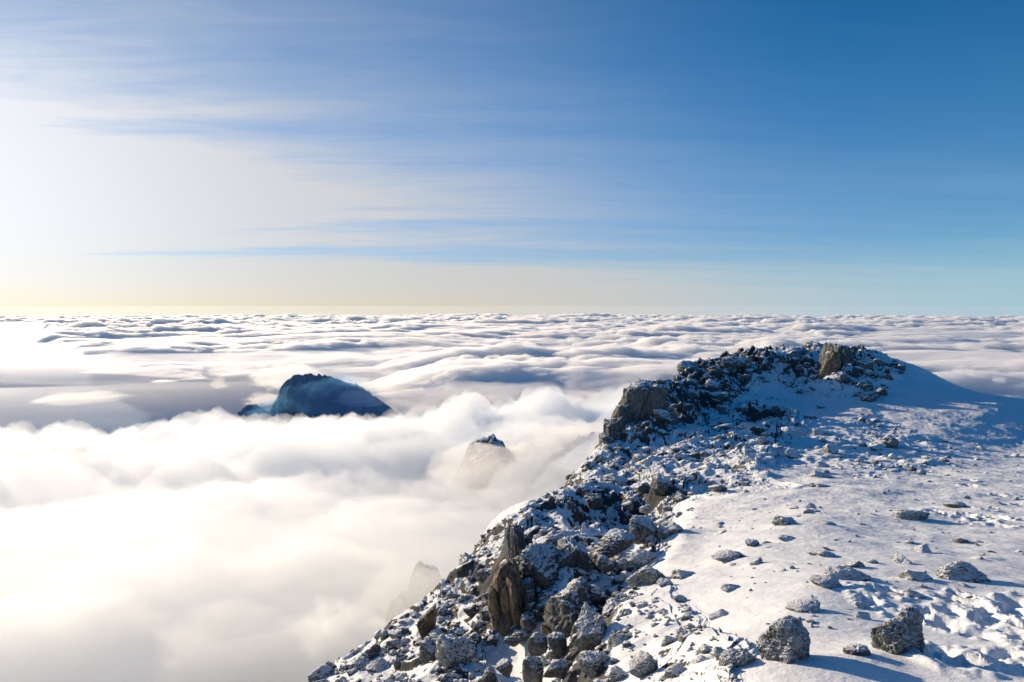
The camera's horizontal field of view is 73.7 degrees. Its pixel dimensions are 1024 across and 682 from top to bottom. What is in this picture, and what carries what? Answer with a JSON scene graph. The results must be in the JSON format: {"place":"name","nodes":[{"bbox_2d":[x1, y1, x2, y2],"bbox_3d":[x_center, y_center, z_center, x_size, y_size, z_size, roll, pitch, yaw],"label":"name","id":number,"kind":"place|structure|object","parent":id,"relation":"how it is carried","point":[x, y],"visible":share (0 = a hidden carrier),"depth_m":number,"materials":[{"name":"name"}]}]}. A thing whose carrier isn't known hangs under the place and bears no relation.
{"place":"outdoors","nodes":[
{"label":"outdoors","id":0,"kind":"place"},
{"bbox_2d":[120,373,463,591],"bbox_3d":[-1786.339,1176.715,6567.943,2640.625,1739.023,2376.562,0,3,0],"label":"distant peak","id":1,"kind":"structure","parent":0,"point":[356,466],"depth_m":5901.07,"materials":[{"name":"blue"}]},
{"bbox_2d":[384,561,441,627],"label":"rock spur","id":2,"kind":"structure","parent":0,"point":[425,579],"depth_m":172.97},
{"bbox_2d":[426,434,526,578],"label":"rock spur","id":3,"kind":"structure","parent":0,"point":[487,484],"depth_m":401.54,"materials":[{"name":"white"}]},
{"bbox_2d":[0,342,1023,681],"bbox_3d":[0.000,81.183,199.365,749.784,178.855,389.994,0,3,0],"label":"ground","id":4,"kind":"structure","parent":0,"point":[978,636],"depth_m":26.02,"materials":[{"name":"snow"}]},
{"bbox_2d":[307,663,334,681],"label":"boulder","id":5,"kind":"object","parent":4,"relation":"on","point":[322,671],"visible":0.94,"depth_m":19.18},
{"bbox_2d":[349,656,370,670],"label":"rock","id":6,"kind":"object","parent":4,"relation":"on","point":[361,662],"visible":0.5,"depth_m":18.81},
{"bbox_2d":[361,643,380,660],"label":"rock","id":7,"kind":"object","parent":4,"relation":"on","point":[372,651],"visible":0.43,"depth_m":19.58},
{"bbox_2d":[365,658,387,671],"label":"rock","id":8,"kind":"object","parent":4,"relation":"on","point":[378,664],"visible":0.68,"depth_m":18.25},
{"bbox_2d":[388,629,402,639],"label":"rock","id":9,"kind":"object","parent":4,"relation":"on","point":[395,634],"visible":0.77,"depth_m":21.31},
{"bbox_2d":[386,639,407,653],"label":"rock","id":10,"kind":"object","parent":4,"relation":"on","point":[395,644],"visible":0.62,"depth_m":20.20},
{"bbox_2d":[394,652,407,669],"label":"rock","id":11,"kind":"object","parent":4,"relation":"on","point":[400,658],"visible":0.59,"depth_m":17.61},
{"bbox_2d":[417,605,436,639],"bbox_3d":[-2.426,8.327,19.782,0.462,1.163,1.108,1,-1,12],"label":"rock pillar","id":12,"kind":"object","parent":4,"relation":"on","point":[426,623],"visible":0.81,"depth_m":19.45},
{"bbox_2d":[419,638,436,663],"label":"boulder","id":13,"kind":"object","parent":4,"relation":"on","point":[427,648],"visible":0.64,"depth_m":16.95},
{"bbox_2d":[429,628,443,638],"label":"rock","id":14,"kind":"object","parent":4,"relation":"on","point":[434,633],"visible":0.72,"depth_m":18.97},
{"bbox_2d":[435,634,476,669],"bbox_3d":[-1.340,7.285,15.708,0.748,0.990,0.978,-3,4,-42],"label":"boulder","id":15,"kind":"object","parent":4,"relation":"on","point":[452,651],"visible":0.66,"depth_m":15.51,"materials":[{"name":"stone"}]},
{"bbox_2d":[459,552,471,565],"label":"rock","id":16,"kind":"object","parent":4,"relation":"on","point":[465,557],"visible":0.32,"depth_m":27.74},
{"bbox_2d":[463,603,476,616],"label":"rock","id":17,"kind":"object","parent":4,"relation":"on","point":[468,610],"visible":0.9,"depth_m":19.75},
{"bbox_2d":[467,632,481,643],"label":"rock","id":18,"kind":"object","parent":4,"relation":"on","point":[475,637],"visible":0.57,"depth_m":16.74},
{"bbox_2d":[469,620,486,634],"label":"rock","id":19,"kind":"object","parent":4,"relation":"on","point":[478,625],"visible":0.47,"depth_m":17.55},
{"bbox_2d":[476,568,491,583],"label":"rock","id":20,"kind":"object","parent":4,"relation":"on","point":[482,575],"visible":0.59,"depth_m":21.32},
{"bbox_2d":[480,610,489,620],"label":"rock","id":21,"kind":"object","parent":4,"relation":"on","point":[484,615],"visible":0.52,"depth_m":18.19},
{"bbox_2d":[482,667,497,681],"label":"rock","id":22,"kind":"object","parent":4,"relation":"on","point":[489,675],"visible":1,"depth_m":13.49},
{"bbox_2d":[486,635,497,645],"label":"rock","id":23,"kind":"object","parent":4,"relation":"on","point":[492,639],"visible":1,"depth_m":16.62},
{"bbox_2d":[496,658,512,677],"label":"rock","id":24,"kind":"object","parent":4,"relation":"on","point":[504,666],"visible":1,"depth_m":13.59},
{"bbox_2d":[488,558,523,636],"bbox_3d":[-0.133,6.700,17.416,1.044,2.104,1.337,-7,-2,-17],"label":"rock buttress","id":25,"kind":"object","parent":4,"relation":"on","point":[505,609],"visible":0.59,"depth_m":17.04,"materials":[{"name":"stone"}]},
{"bbox_2d":[503,636,520,646],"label":"rock","id":26,"kind":"object","parent":4,"relation":"on","point":[513,641],"visible":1,"depth_m":16.07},
{"bbox_2d":[504,523,532,560],"bbox_3d":[0.223,6.019,19.442,0.946,1.716,1.363,-8,-1,-17],"label":"rock buttress","id":27,"kind":"object","parent":4,"relation":"on","point":[516,542],"visible":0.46,"depth_m":19.23,"materials":[{"name":"stone"}]},
{"bbox_2d":[512,629,530,640],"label":"rock","id":28,"kind":"object","parent":4,"relation":"on","point":[523,635],"visible":0.62,"depth_m":16.30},
{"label":"rock","id":29,"kind":"object","parent":28,"relation":"on","visible":0},
{"bbox_2d":[520,614,535,630],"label":"rock","id":30,"kind":"object","parent":29,"relation":"on","point":[527,622],"visible":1,"depth_m":16.21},
{"bbox_2d":[520,577,535,606],"bbox_3d":[0.321,6.576,17.451,0.681,1.028,0.980,-2,-2,10],"label":"rock buttress","id":31,"kind":"object","parent":4,"relation":"on","point":[527,594],"visible":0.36,"depth_m":17.23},
{"bbox_2d":[522,656,543,681],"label":"rock","id":32,"kind":"object","parent":4,"relation":"on","point":[532,669],"visible":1,"depth_m":12.51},
{"bbox_2d":[527,632,548,656],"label":"rock","id":33,"kind":"object","parent":4,"relation":"on","point":[537,643],"visible":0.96,"depth_m":14.38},
{"bbox_2d":[520,542,559,589],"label":"rock crag","id":34,"kind":"structure","parent":4,"relation":"on","point":[539,564],"depth_m":17.89,"materials":[{"name":"stone"}]},
{"bbox_2d":[537,590,554,602],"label":"rock","id":35,"kind":"object","parent":4,"relation":"on","point":[545,596],"visible":0.57,"depth_m":17.07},
{"bbox_2d":[541,622,551,634],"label":"rock","id":36,"kind":"object","parent":4,"relation":"on","point":[546,630],"visible":0.75,"depth_m":15.22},
{"bbox_2d":[542,534,562,545],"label":"rock","id":37,"kind":"object","parent":4,"relation":"on","point":[554,539],"visible":0.37,"depth_m":21.85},
{"bbox_2d":[547,632,566,656],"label":"rock","id":38,"kind":"object","parent":4,"relation":"on","point":[557,642],"visible":1,"depth_m":13.72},
{"bbox_2d":[542,659,572,678],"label":"boulder","id":39,"kind":"object","parent":4,"relation":"on","point":[558,668],"visible":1,"depth_m":11.53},
{"bbox_2d":[543,576,592,637],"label":"rock crag","id":40,"kind":"structure","parent":4,"relation":"on","point":[562,611],"depth_m":14.71,"materials":[{"name":"stone"}]},
{"bbox_2d":[556,536,593,571],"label":"rock crag","id":41,"kind":"structure","parent":4,"relation":"on","point":[572,552],"depth_m":18.28,"materials":[{"name":"stone"}]},
{"bbox_2d":[571,602,606,650],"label":"rock crag","id":42,"kind":"structure","parent":4,"relation":"on","point":[589,627],"depth_m":11.78,"materials":[{"name":"stone"}]},
{"bbox_2d":[578,650,608,677],"bbox_3d":[1.244,4.870,10.236,0.517,0.444,0.437,-2,3,-34],"label":"boulder","id":43,"kind":"object","parent":4,"relation":"on","point":[591,663],"visible":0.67,"depth_m":10.11,"materials":[{"name":"stone"}]},
{"bbox_2d":[586,493,602,508],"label":"rock","id":44,"kind":"object","parent":4,"relation":"on","point":[593,501],"visible":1,"depth_m":33.47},
{"bbox_2d":[589,584,607,607],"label":"rock","id":45,"kind":"object","parent":4,"relation":"on","point":[598,596],"visible":0.8,"depth_m":15.13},
{"bbox_2d":[595,579,612,595],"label":"rock","id":46,"kind":"object","parent":4,"relation":"on","point":[604,585],"visible":0.34,"depth_m":17.47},
{"bbox_2d":[595,555,615,572],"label":"rock","id":47,"kind":"object","parent":4,"relation":"on","point":[604,564],"visible":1,"depth_m":17.55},
{"bbox_2d":[602,597,620,616],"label":"boulder","id":48,"kind":"object","parent":4,"relation":"on","point":[611,604],"visible":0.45,"depth_m":13.54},
{"bbox_2d":[589,528,634,562],"bbox_3d":[2.861,5.807,19.490,1.421,0.746,1.279,-26,4,2],"label":"boulder","id":49,"kind":"object","parent":4,"relation":"on","point":[612,542],"visible":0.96,"depth_m":19.07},
{"bbox_2d":[606,585,621,596],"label":"rock","id":50,"kind":"object","parent":4,"relation":"on","point":[611,590],"visible":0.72,"depth_m":17.01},
{"bbox_2d":[603,416,626,440],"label":"rock cliff","id":51,"kind":"structure","parent":4,"relation":"on","point":[613,428],"depth_m":55.66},
{"bbox_2d":[603,473,628,485],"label":"rock","id":52,"kind":"object","parent":4,"relation":"on","point":[619,480],"visible":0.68,"depth_m":41.06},
{"bbox_2d":[610,665,627,681],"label":"rock","id":53,"kind":"object","parent":4,"relation":"on","point":[617,673],"visible":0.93,"depth_m":9.02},
{"bbox_2d":[607,633,632,648],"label":"boulder","id":54,"kind":"object","parent":4,"relation":"on","point":[615,639],"visible":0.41,"depth_m":10.67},
{"bbox_2d":[615,558,626,568],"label":"rock","id":55,"kind":"object","parent":4,"relation":"on","point":[621,564],"visible":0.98,"depth_m":17.70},
{"bbox_2d":[621,501,633,510],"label":"rock","id":56,"kind":"object","parent":4,"relation":"on","point":[628,505],"visible":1,"depth_m":31.34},
{"bbox_2d":[632,453,648,461],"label":"rock","id":57,"kind":"object","parent":4,"relation":"on","point":[638,457],"visible":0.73,"depth_m":47.07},
{"bbox_2d":[628,650,657,677],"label":"boulder","id":58,"kind":"object","parent":4,"relation":"on","point":[641,663],"visible":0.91,"depth_m":8.42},
{"bbox_2d":[629,515,657,544],"bbox_3d":[3.934,5.623,20.437,0.906,0.824,0.815,-8,5,11],"label":"boulder","id":59,"kind":"object","parent":4,"relation":"on","point":[642,528],"visible":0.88,"depth_m":20.21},
{"bbox_2d":[630,549,656,566],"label":"boulder","id":60,"kind":"object","parent":4,"relation":"on","point":[642,558],"visible":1,"depth_m":17.54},
{"bbox_2d":[637,482,649,492],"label":"rock","id":61,"kind":"object","parent":4,"relation":"on","point":[643,487],"visible":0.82,"depth_m":36.33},
{"bbox_2d":[611,379,678,424],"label":"rock cliff","id":62,"kind":"structure","parent":4,"relation":"on","point":[642,398],"depth_m":58.42,"materials":[{"name":"stone"}]},
{"bbox_2d":[639,504,651,513],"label":"rock","id":63,"kind":"object","parent":4,"relation":"on","point":[646,509],"visible":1,"depth_m":28.66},
{"bbox_2d":[626,565,665,586],"bbox_3d":[2.978,5.258,15.144,0.861,0.667,0.665,2,4,35],"label":"boulder","id":64,"kind":"object","parent":4,"relation":"on","point":[647,574],"visible":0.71,"depth_m":14.89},
{"bbox_2d":[645,535,660,547],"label":"rock","id":65,"kind":"object","parent":4,"relation":"on","point":[650,539],"visible":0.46,"depth_m":19.93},
{"bbox_2d":[650,476,673,495],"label":"boulder","id":66,"kind":"object","parent":4,"relation":"on","point":[659,485],"visible":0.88,"depth_m":33.52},
{"bbox_2d":[654,409,673,422],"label":"rock","id":67,"kind":"object","parent":4,"relation":"on","point":[663,414],"visible":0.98,"depth_m":56.85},
{"bbox_2d":[656,578,672,587],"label":"rock","id":68,"kind":"object","parent":4,"relation":"on","point":[662,582],"visible":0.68,"depth_m":13.76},
{"bbox_2d":[661,635,676,646],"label":"rock","id":69,"kind":"object","parent":4,"relation":"on","point":[667,640],"visible":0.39,"depth_m":9.49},
{"bbox_2d":[656,520,683,539],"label":"boulder","id":70,"kind":"object","parent":4,"relation":"on","point":[665,529],"visible":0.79,"depth_m":19.82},
{"bbox_2d":[323,347,1023,681],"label":"rubble","id":71,"kind":"object","parent":4,"relation":"on","point":[622,597],"visible":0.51,"depth_m":25.47,"materials":[{"name":"stone"}]},
{"bbox_2d":[664,663,685,678],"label":"boulder","id":72,"kind":"object","parent":4,"relation":"on","point":[674,670],"visible":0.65,"depth_m":7.67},
{"bbox_2d":[673,491,687,502],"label":"rock","id":73,"kind":"object","parent":4,"relation":"on","point":[678,497],"visible":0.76,"depth_m":31.76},
{"bbox_2d":[671,569,694,579],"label":"boulder","id":74,"kind":"object","parent":4,"relation":"on","point":[679,574],"visible":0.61,"depth_m":14.37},
{"bbox_2d":[677,360,696,373],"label":"rock","id":75,"kind":"object","parent":4,"relation":"on","point":[682,365],"visible":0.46,"depth_m":89.56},
{"bbox_2d":[677,626,697,642],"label":"boulder","id":76,"kind":"object","parent":4,"relation":"on","point":[681,632],"visible":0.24,"depth_m":9.19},
{"bbox_2d":[685,388,699,398],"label":"rock","id":77,"kind":"object","parent":4,"relation":"on","point":[692,393],"visible":0.98,"depth_m":74.91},
{"bbox_2d":[698,645,711,653],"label":"rock","id":78,"kind":"object","parent":4,"relation":"on","point":[702,649],"visible":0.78,"depth_m":8.05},
{"bbox_2d":[703,381,721,391],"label":"rock","id":79,"kind":"object","parent":4,"relation":"on","point":[712,386],"visible":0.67,"depth_m":79.61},
{"bbox_2d":[708,391,722,404],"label":"rock","id":80,"kind":"object","parent":4,"relation":"on","point":[717,395],"visible":0.94,"depth_m":75.57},
{"bbox_2d":[708,484,727,491],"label":"rock","id":81,"kind":"object","parent":4,"relation":"on","point":[716,487],"visible":1,"depth_m":31.07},
{"bbox_2d":[708,609,728,620],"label":"rock","id":82,"kind":"object","parent":4,"relation":"on","point":[719,613],"visible":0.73,"depth_m":10.28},
{"bbox_2d":[715,405,730,414],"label":"rock","id":83,"kind":"object","parent":4,"relation":"on","point":[723,409],"visible":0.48,"depth_m":72.02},
{"bbox_2d":[711,549,743,562],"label":"boulder","id":84,"kind":"object","parent":4,"relation":"on","point":[725,555],"visible":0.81,"depth_m":14.88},
{"bbox_2d":[721,584,740,592],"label":"boulder","id":85,"kind":"object","parent":4,"relation":"on","point":[727,588],"visible":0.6,"depth_m":11.76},
{"bbox_2d":[721,358,746,369],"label":"rock","id":86,"kind":"object","parent":4,"relation":"on","point":[737,364],"visible":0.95,"depth_m":87.77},
{"bbox_2d":[718,648,757,667],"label":"boulder","id":87,"kind":"object","parent":4,"relation":"on","point":[737,658],"visible":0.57,"depth_m":6.93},
{"bbox_2d":[736,422,767,429],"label":"rock","id":88,"kind":"object","parent":4,"relation":"on","point":[746,425],"visible":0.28,"depth_m":53.03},
{"bbox_2d":[739,452,765,466],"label":"boulder","id":89,"kind":"object","parent":4,"relation":"on","point":[747,458],"visible":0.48,"depth_m":36.80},
{"bbox_2d":[745,538,759,546],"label":"rock","id":90,"kind":"object","parent":4,"relation":"on","point":[751,542],"visible":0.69,"depth_m":15.72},
{"bbox_2d":[756,615,810,663],"bbox_3d":[2.807,3.140,6.999,0.621,0.656,0.559,0,2,-24],"label":"boulder","id":91,"kind":"object","parent":4,"relation":"on","point":[786,639],"visible":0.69,"depth_m":6.85,"materials":[{"name":"stone"}]},
{"bbox_2d":[772,515,797,525],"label":"boulder","id":92,"kind":"object","parent":4,"relation":"on","point":[777,520],"visible":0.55,"depth_m":17.82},
{"bbox_2d":[785,448,800,458],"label":"rock","id":93,"kind":"object","parent":4,"relation":"on","point":[792,453],"visible":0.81,"depth_m":43.04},
{"bbox_2d":[781,426,808,435],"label":"boulder","id":94,"kind":"object","parent":4,"relation":"on","point":[796,431],"visible":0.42,"depth_m":57.02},
{"bbox_2d":[785,597,819,611],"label":"boulder","id":95,"kind":"object","parent":4,"relation":"on","point":[805,605],"visible":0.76,"depth_m":9.29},
{"bbox_2d":[810,470,833,477],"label":"rock","id":96,"kind":"object","parent":4,"relation":"on","point":[814,473],"visible":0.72,"depth_m":32.23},
{"bbox_2d":[812,428,833,435],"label":"rock","id":97,"kind":"object","parent":4,"relation":"on","point":[816,431],"visible":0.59,"depth_m":55.73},
{"bbox_2d":[811,520,835,524],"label":"boulder","id":98,"kind":"object","parent":4,"relation":"on","point":[823,522],"visible":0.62,"depth_m":17.45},
{"bbox_2d":[814,549,834,556],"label":"rock","id":99,"kind":"object","parent":4,"relation":"on","point":[822,553],"visible":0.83,"depth_m":13.78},
{"bbox_2d":[809,574,840,587],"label":"boulder","id":100,"kind":"object","parent":4,"relation":"on","point":[824,581],"visible":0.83,"depth_m":10.58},
{"bbox_2d":[818,352,840,378],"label":"rock","id":101,"kind":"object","parent":4,"relation":"on","point":[831,364],"visible":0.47,"depth_m":84.50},
{"bbox_2d":[820,444,838,454],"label":"rock","id":102,"kind":"object","parent":4,"relation":"on","point":[830,448],"visible":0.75,"depth_m":44.02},
{"bbox_2d":[817,342,853,368],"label":"summit tor","id":103,"kind":"structure","parent":4,"relation":"on","point":[845,353],"depth_m":86.18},
{"bbox_2d":[838,371,851,382],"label":"rock","id":104,"kind":"object","parent":4,"relation":"on","point":[843,377],"visible":1,"depth_m":80.78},
{"bbox_2d":[824,565,870,581],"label":"boulder","id":105,"kind":"object","parent":4,"relation":"on","point":[843,572],"visible":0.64,"depth_m":11.19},
{"bbox_2d":[844,561,864,566],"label":"rock","id":106,"kind":"object","parent":4,"relation":"on","point":[855,564],"visible":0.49,"depth_m":12.56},
{"bbox_2d":[843,643,870,655],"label":"boulder","id":107,"kind":"object","parent":4,"relation":"on","point":[856,649],"visible":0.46,"depth_m":6.95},
{"bbox_2d":[855,611,870,618],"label":"rock","id":108,"kind":"object","parent":4,"relation":"on","point":[862,615],"visible":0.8,"depth_m":8.96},
{"bbox_2d":[856,359,873,369],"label":"rock","id":109,"kind":"object","parent":4,"relation":"on","point":[866,363],"visible":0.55,"depth_m":83.48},
{"bbox_2d":[860,392,875,401],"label":"rock","id":110,"kind":"object","parent":4,"relation":"on","point":[869,397],"visible":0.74,"depth_m":75.68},
{"bbox_2d":[880,435,898,448],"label":"rock","id":111,"kind":"object","parent":4,"relation":"on","point":[889,441],"visible":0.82,"depth_m":50.16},
{"bbox_2d":[870,606,924,654],"bbox_3d":[4.149,3.178,7.283,0.688,0.699,0.466,-1,3,-26],"label":"boulder","id":112,"kind":"object","parent":4,"relation":"on","point":[901,632],"visible":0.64,"depth_m":7.12,"materials":[{"name":"stone"}]},
{"bbox_2d":[891,553,911,564],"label":"rock","id":113,"kind":"object","parent":4,"relation":"on","point":[899,558],"visible":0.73,"depth_m":12.84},
{"bbox_2d":[893,509,929,519],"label":"boulder","id":114,"kind":"object","parent":4,"relation":"on","point":[905,514],"visible":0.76,"depth_m":18.73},
{"bbox_2d":[902,589,925,597],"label":"rock","id":115,"kind":"object","parent":4,"relation":"on","point":[911,593],"visible":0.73,"depth_m":10.12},
{"bbox_2d":[899,569,932,580],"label":"boulder","id":116,"kind":"object","parent":4,"relation":"on","point":[914,575],"visible":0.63,"depth_m":11.15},
{"bbox_2d":[914,543,931,552],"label":"rock","id":117,"kind":"object","parent":4,"relation":"on","point":[923,548],"visible":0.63,"depth_m":14.10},
{"bbox_2d":[943,501,969,507],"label":"rock","id":118,"kind":"object","parent":4,"relation":"on","point":[956,504],"visible":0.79,"depth_m":21.58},
{"bbox_2d":[935,561,990,582],"bbox_3d":[7.460,3.901,11.346,0.740,0.444,0.666,-7,6,12],"label":"boulder","id":119,"kind":"object","parent":4,"relation":"on","point":[963,571],"visible":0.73,"depth_m":11.23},
{"bbox_2d":[0,325,1023,643],"bbox_3d":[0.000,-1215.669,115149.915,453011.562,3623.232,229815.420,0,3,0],"label":"sea of clouds","id":120,"kind":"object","parent":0,"point":[128,405],"visible":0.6,"depth_m":20776.57,"materials":[{"name":"white"}]},
{"bbox_2d":[0,0,1023,329],"label":"sky","id":121,"kind":"structure","parent":0,"point":[164,163],"materials":[{"name":"blue"}]},
{"bbox_2d":[523,431,601,500],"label":"rock spur","id":122,"kind":"structure","parent":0,"point":[556,468],"depth_m":416.40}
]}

